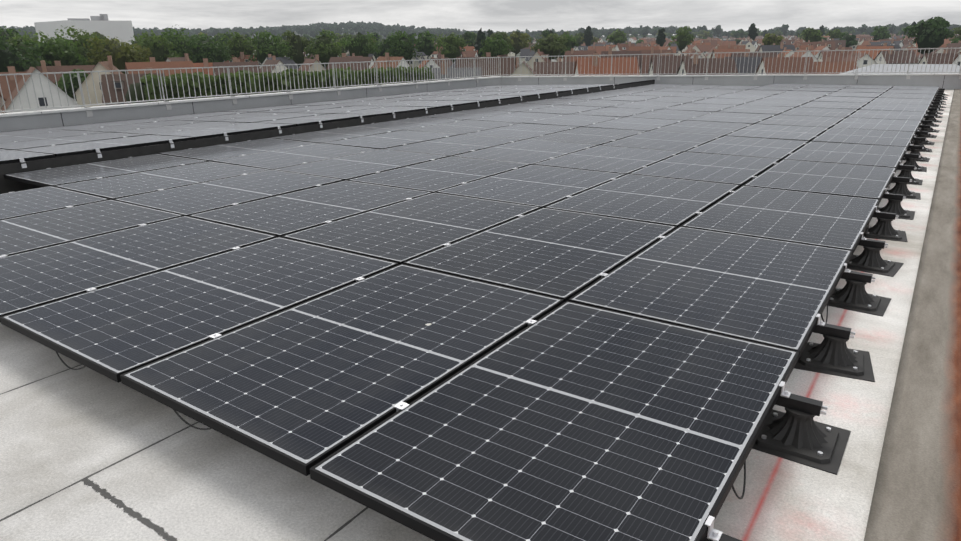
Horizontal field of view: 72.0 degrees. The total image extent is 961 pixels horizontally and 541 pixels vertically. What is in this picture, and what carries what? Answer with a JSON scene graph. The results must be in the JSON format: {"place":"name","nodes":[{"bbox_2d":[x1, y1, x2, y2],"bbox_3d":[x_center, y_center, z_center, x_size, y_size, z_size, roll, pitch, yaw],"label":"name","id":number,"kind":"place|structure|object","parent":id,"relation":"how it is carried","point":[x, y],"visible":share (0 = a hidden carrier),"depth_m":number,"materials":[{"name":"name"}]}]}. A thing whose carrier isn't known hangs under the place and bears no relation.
{"place":"outdoors","nodes":[
{"label":"outdoors","id":0,"kind":"place"},
{"bbox_2d":[223,40,672,74],"bbox_3d":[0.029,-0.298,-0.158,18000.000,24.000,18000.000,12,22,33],"label":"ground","id":1,"kind":"structure","parent":0,"point":[518,54],"depth_m":479.76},
{"bbox_2d":[34,14,134,47],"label":"institute building","id":2,"kind":"structure","parent":1,"relation":"on","point":[122,31],"depth_m":274.50,"materials":[{"name":"white concrete"}]},
{"bbox_2d":[0,89,960,540],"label":"flat roof","id":3,"kind":"structure","parent":1,"relation":"on","point":[86,453],"depth_m":2.33,"materials":[{"name":"grey concrete"}]},
{"bbox_2d":[0,80,654,193],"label":"solar panels","id":4,"kind":"object","parent":3,"relation":"on","point":[89,143],"visible":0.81,"depth_m":10.15,"materials":[{"name":"black glass"}]},
{"bbox_2d":[0,83,948,540],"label":"solar panels","id":5,"kind":"object","parent":3,"relation":"on","point":[586,317],"visible":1,"depth_m":3.40,"materials":[{"name":"black glass"}]},
{"bbox_2d":[0,47,960,131],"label":"parapet railing","id":6,"kind":"object","parent":3,"relation":"on","point":[26,120],"visible":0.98,"depth_m":17.11,"materials":[{"name":"metal"}]},
{"bbox_2d":[0,34,960,112],"bbox_3d":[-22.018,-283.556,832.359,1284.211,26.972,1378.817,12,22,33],"label":"town houses","id":7,"kind":"structure","parent":1,"relation":"on","point":[713,45],"depth_m":148.04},
{"bbox_2d":[0,16,960,103],"bbox_3d":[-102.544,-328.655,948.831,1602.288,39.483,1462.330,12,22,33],"label":"town trees","id":8,"kind":"object","parent":1,"relation":"on","point":[20,53],"materials":[{"name":"green plant"}]},
{"bbox_2d":[0,0,960,36],"label":"sky","id":9,"kind":"structure","parent":0,"point":[507,16],"materials":[{"name":"grey"}]},
{"bbox_2d":[212,28,872,40],"bbox_3d":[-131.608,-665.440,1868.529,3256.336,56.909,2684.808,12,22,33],"label":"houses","id":10,"kind":"structure","parent":0,"point":[602,38],"depth_m":1550.81,"materials":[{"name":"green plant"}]},
{"bbox_2d":[0,21,960,38],"bbox_3d":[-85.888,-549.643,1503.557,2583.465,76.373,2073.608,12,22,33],"label":"hill trees","id":11,"kind":"object","parent":10,"relation":"on","point":[315,29],"materials":[{"name":"green plant"}]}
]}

